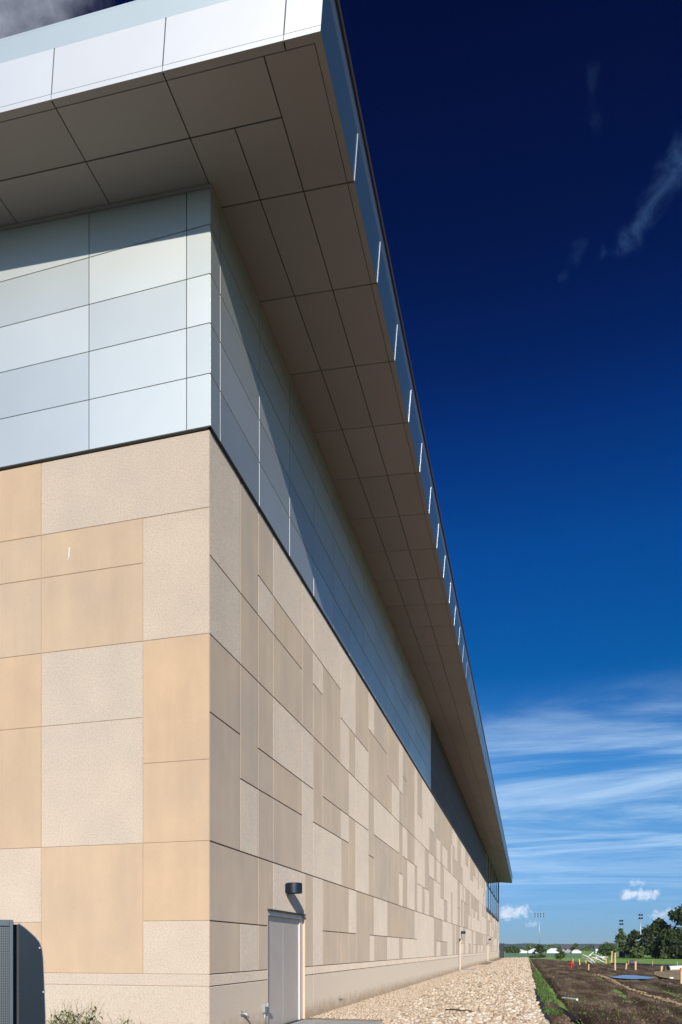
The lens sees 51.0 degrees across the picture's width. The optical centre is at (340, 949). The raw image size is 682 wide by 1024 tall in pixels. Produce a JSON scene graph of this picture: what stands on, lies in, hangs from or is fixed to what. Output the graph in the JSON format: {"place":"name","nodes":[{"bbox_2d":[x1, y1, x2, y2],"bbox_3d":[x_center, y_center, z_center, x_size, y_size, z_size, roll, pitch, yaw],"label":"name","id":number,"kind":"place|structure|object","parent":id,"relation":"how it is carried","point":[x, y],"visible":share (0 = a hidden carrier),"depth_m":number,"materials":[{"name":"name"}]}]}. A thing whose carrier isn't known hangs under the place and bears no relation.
{"place":"outdoors","nodes":[
{"label":"outdoors","id":0,"kind":"place"},
{"bbox_2d":[0,920,45,1023],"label":"utility cabinet","id":1,"kind":"object","parent":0,"point":[22,993],"visible":1,"depth_m":5.79,"materials":[{"name":"grey metal"}]},
{"bbox_2d":[0,0,512,1023],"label":"building","id":2,"kind":"structure","parent":0,"point":[236,686],"depth_m":11.36,"materials":[{"name":"stone"}]},
{"bbox_2d":[240,1010,248,1016],"bbox_3d":[-1.599,1.070,11.874,0.154,0.120,0.090,0,0,15],"label":"hose tap","id":3,"kind":"object","parent":2,"relation":"attached to","point":[243,1013],"visible":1,"depth_m":11.86,"materials":[{"name":"silver metal"}]},
{"bbox_2d":[262,1003,269,1023],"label":"outlet box","id":4,"kind":"object","parent":2,"relation":"attached to","point":[264,1007],"visible":1,"depth_m":12.84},
{"bbox_2d":[267,909,305,1023],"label":"door","id":5,"kind":"structure","parent":2,"relation":"in","point":[286,932],"depth_m":14.32,"materials":[{"name":"metal"}]},
{"bbox_2d":[285,882,301,893],"bbox_3d":[-0.925,-1.200,14.085,0.325,0.200,0.320,0,0,15],"label":"wall lamp","id":6,"kind":"object","parent":2,"relation":"attached to","point":[293,887],"visible":1,"depth_m":13.95,"materials":[{"name":"metal"}]},
{"bbox_2d":[458,939,460,969],"bbox_3d":[8.244,0.405,50.639,0.410,2.290,1.630,0,0,15],"label":"door","id":7,"kind":"structure","parent":2,"relation":"in","point":[459,954],"depth_m":51.33,"materials":[{"name":"metal"}]},
{"bbox_2d":[486,853,490,913],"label":"window","id":8,"kind":"structure","parent":2,"relation":"in","point":[488,864],"depth_m":89.44,"materials":[{"name":"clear glass"}]},
{"bbox_2d":[491,865,495,917],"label":"window","id":9,"kind":"structure","parent":2,"relation":"in","point":[492,871],"depth_m":100.25,"materials":[{"name":"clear glass"}]},
{"bbox_2d":[495,874,498,920],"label":"window","id":10,"kind":"structure","parent":2,"relation":"in","point":[496,880],"depth_m":113.43,"materials":[{"name":"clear glass"}]},
{"bbox_2d":[0,0,681,943],"label":"sky","id":11,"kind":"structure","parent":0,"point":[526,155],"materials":[{"name":"blue"}]},
{"bbox_2d":[499,943,617,949],"bbox_3d":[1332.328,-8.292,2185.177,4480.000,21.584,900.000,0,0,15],"label":"hills","id":12,"kind":"structure","parent":0,"point":[522,945],"depth_m":2021.68,"materials":[{"name":"green plant"}]},
{"bbox_2d":[560,945,580,952],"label":"house","id":13,"kind":"structure","parent":0,"point":[565,948],"depth_m":312.60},
{"bbox_2d":[499,950,681,1023],"bbox_3d":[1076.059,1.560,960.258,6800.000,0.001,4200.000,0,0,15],"label":"ground","id":14,"kind":"structure","parent":0,"point":[646,959],"depth_m":98.11,"materials":[{"name":"green plant"}]},
{"bbox_2d":[46,999,84,1023],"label":"weed clump","id":15,"kind":"object","parent":14,"relation":"on","point":[62,1018],"visible":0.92,"depth_m":10.03,"materials":[{"name":"plant"}]},
{"bbox_2d":[53,998,108,1023],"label":"weed clump","id":16,"kind":"object","parent":14,"relation":"on","point":[86,1018],"visible":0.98,"depth_m":10.08,"materials":[{"name":"plant"}]},
{"bbox_2d":[107,1013,140,1023],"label":"weed clump","id":17,"kind":"object","parent":14,"relation":"on","point":[128,1020],"visible":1,"depth_m":10.01,"materials":[{"name":"plant"}]},
{"bbox_2d":[307,958,501,1023],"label":"gravel base","id":18,"kind":"object","parent":14,"relation":"on","point":[369,1019],"visible":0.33,"depth_m":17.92,"materials":[{"name":"beige gravel"}]},
{"bbox_2d":[291,961,493,1023],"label":"concrete slab","id":19,"kind":"structure","parent":18,"relation":"on","point":[308,1021],"depth_m":14.71,"materials":[{"name":"concrete"}]},
{"bbox_2d":[382,957,549,1023],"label":"river rock","id":20,"kind":"object","parent":18,"relation":"on","point":[501,991],"visible":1,"depth_m":19.47,"materials":[{"name":"gravel"}]},
{"bbox_2d":[445,1009,473,1011],"bbox_3d":[2.628,1.361,15.864,0.768,0.061,0.073,0,0,43],"label":"stick","id":21,"kind":"object","parent":20,"relation":"on","point":[458,1010],"visible":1,"depth_m":15.87,"materials":[{"name":"brown wood"}]},
{"bbox_2d":[500,943,503,957],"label":"dark screen","id":22,"kind":"object","parent":14,"relation":"on","point":[501,950],"visible":1,"depth_m":124.89,"materials":[{"name":"metal"}]},
{"bbox_2d":[505,944,520,952],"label":"tree","id":23,"kind":"object","parent":14,"relation":"on","point":[512,949],"visible":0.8,"depth_m":184.33,"materials":[{"name":"green plant"}]},
{"bbox_2d":[523,943,535,950],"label":"tree","id":24,"kind":"object","parent":14,"relation":"on","point":[528,947],"visible":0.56,"depth_m":288.69,"materials":[{"name":"green plant"}]},
{"bbox_2d":[534,913,544,943],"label":"floodlight mast","id":25,"kind":"object","parent":14,"relation":"on","point":[539,916],"visible":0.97,"depth_m":385.36,"materials":[{"name":"metal"}]},
{"bbox_2d":[499,953,580,957],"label":"fence","id":26,"kind":"object","parent":14,"relation":"on","point":[551,955],"visible":0.53,"depth_m":131.07,"materials":[{"name":"metal"}]},
{"bbox_2d":[532,944,547,957],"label":"tree","id":27,"kind":"object","parent":14,"relation":"on","point":[539,948],"visible":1,"depth_m":125.93,"materials":[{"name":"green plant"}]},
{"bbox_2d":[547,948,558,952],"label":"white tent","id":28,"kind":"object","parent":14,"relation":"on","point":[552,950],"visible":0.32,"depth_m":238.17,"materials":[{"name":"white fabric"}]},
{"bbox_2d":[554,949,566,959],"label":"tree","id":29,"kind":"object","parent":14,"relation":"on","point":[562,954],"visible":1,"depth_m":104.99,"materials":[{"name":"green plant"}]},
{"bbox_2d":[499,943,623,950],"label":"wood","id":30,"kind":"object","parent":14,"relation":"on","point":[550,946],"visible":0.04,"depth_m":530.16,"materials":[{"name":"green plant"}]},
{"bbox_2d":[569,943,582,952],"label":"tree","id":31,"kind":"object","parent":14,"relation":"on","point":[574,947],"visible":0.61,"depth_m":248.70,"materials":[{"name":"green plant"}]},
{"bbox_2d":[596,942,618,953],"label":"tree","id":32,"kind":"object","parent":14,"relation":"on","point":[601,949],"visible":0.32,"depth_m":225.85,"materials":[{"name":"green plant"}]},
{"bbox_2d":[601,943,617,955],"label":"tree","id":33,"kind":"object","parent":14,"relation":"on","point":[606,952],"visible":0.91,"depth_m":154.96,"materials":[{"name":"green plant"}]},
{"bbox_2d":[614,928,627,949],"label":"tree","id":34,"kind":"object","parent":14,"relation":"on","point":[620,937],"visible":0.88,"depth_m":140.47,"materials":[{"name":"green plant"}]},
{"bbox_2d":[619,951,624,956],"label":"storage bin","id":35,"kind":"object","parent":14,"relation":"on","point":[621,953],"visible":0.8,"depth_m":130.81,"materials":[{"name":"plastic"}]},
{"bbox_2d":[620,939,636,956],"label":"tree","id":36,"kind":"object","parent":14,"relation":"on","point":[626,946],"visible":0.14,"depth_m":133.12,"materials":[{"name":"green plant"}]},
{"bbox_2d":[624,929,644,957],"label":"tree","id":37,"kind":"object","parent":14,"relation":"on","point":[632,937],"visible":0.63,"depth_m":123.00,"materials":[{"name":"green plant"}]},
{"bbox_2d":[631,941,644,958],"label":"tree","id":38,"kind":"object","parent":14,"relation":"on","point":[638,951],"visible":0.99,"depth_m":109.80,"materials":[{"name":"green plant"}]},
{"bbox_2d":[638,914,642,939],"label":"floodlight mast","id":39,"kind":"object","parent":14,"relation":"on","point":[640,917],"visible":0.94,"depth_m":279.42,"materials":[{"name":"metal"}]},
{"bbox_2d":[610,961,677,965],"bbox_3d":[30.303,1.315,61.871,3.859,0.470,17.902,0,0,-37],"label":"silt barrier","id":40,"kind":"object","parent":14,"relation":"on","point":[628,963],"visible":0.62,"depth_m":64.37,"materials":[{"name":"black fabric"}]},
{"bbox_2d":[640,917,671,958],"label":"tree","id":41,"kind":"object","parent":14,"relation":"on","point":[655,928],"visible":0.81,"depth_m":116.94,"materials":[{"name":"green plant"}]},
{"bbox_2d":[660,947,667,958],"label":"tree","id":42,"kind":"object","parent":14,"relation":"on","point":[663,955],"visible":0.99,"depth_m":103.47,"materials":[{"name":"green plant"}]},
{"bbox_2d":[656,904,681,958],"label":"tree","id":43,"kind":"object","parent":14,"relation":"on","point":[675,915],"visible":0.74,"depth_m":112.62,"materials":[{"name":"green plant"}]},
{"bbox_2d":[666,931,681,958],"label":"tree","id":44,"kind":"object","parent":14,"relation":"on","point":[678,940],"visible":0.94,"depth_m":110.60,"materials":[{"name":"green plant"}]},
{"bbox_2d":[680,968,681,983],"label":"wooden stake","id":45,"kind":"object","parent":14,"relation":"on","point":[680,975],"visible":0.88,"depth_m":30.86,"materials":[{"name":"brown wood"}]},
{"bbox_2d":[593,945,598,952],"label":"house","id":46,"kind":"structure","parent":0,"point":[596,947],"depth_m":281.26,"materials":[{"name":"white"}]},
{"bbox_2d":[529,958,681,1023],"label":"dirt field","id":47,"kind":"structure","parent":0,"point":[565,968],"depth_m":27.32,"materials":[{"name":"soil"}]},
{"bbox_2d":[534,988,550,1021],"bbox_3d":[5.657,1.448,20.346,0.192,0.144,11.831,0,0,14],"label":"landscape fabric","id":48,"kind":"object","parent":47,"relation":"on","point":[542,1008],"visible":0.8,"depth_m":18.60,"materials":[{"name":"black fabric"}]},
{"bbox_2d":[532,972,571,1014],"bbox_3d":[8.526,1.498,30.196,0.816,0.379,29.436,0,0,15],"label":"grass strip","id":49,"kind":"object","parent":47,"relation":"on","point":[544,994],"depth_m":22.54,"materials":[{"name":"green plant"}]},
{"bbox_2d":[557,1007,581,1023],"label":"crumpled fabric","id":50,"kind":"object","parent":47,"relation":"on","point":[574,1018],"visible":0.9,"depth_m":15.37,"materials":[{"name":"black fabric"}]},
{"bbox_2d":[614,953,615,969],"bbox_3d":[18.764,0.900,48.955,0.100,1.300,0.040,0,0,-2],"label":"wooden stake","id":51,"kind":"object","parent":47,"relation":"on","point":[614,961],"visible":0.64,"depth_m":48.94,"materials":[{"name":"brown wood"}]},
{"bbox_2d":[611,975,652,978],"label":"puddle water","id":52,"kind":"structure","parent":47,"relation":"on","point":[632,977],"depth_m":36.25,"materials":[{"name":"blue liquid"}]},
{"bbox_2d":[591,973,681,1005],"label":"dry ridge","id":53,"kind":"structure","parent":47,"relation":"on","point":[641,992],"depth_m":24.47,"materials":[{"name":"beige soil"}]},
{"bbox_2d":[654,970,679,979],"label":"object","id":54,"kind":"structure","parent":0,"point":[666,973],"depth_m":40.74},
{"bbox_2d":[666,965,681,969],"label":"culvert pipe","id":55,"kind":"object","parent":54,"relation":"on","point":[677,967],"visible":0.71,"depth_m":49.17,"materials":[{"name":"white plastic"}]}
]}

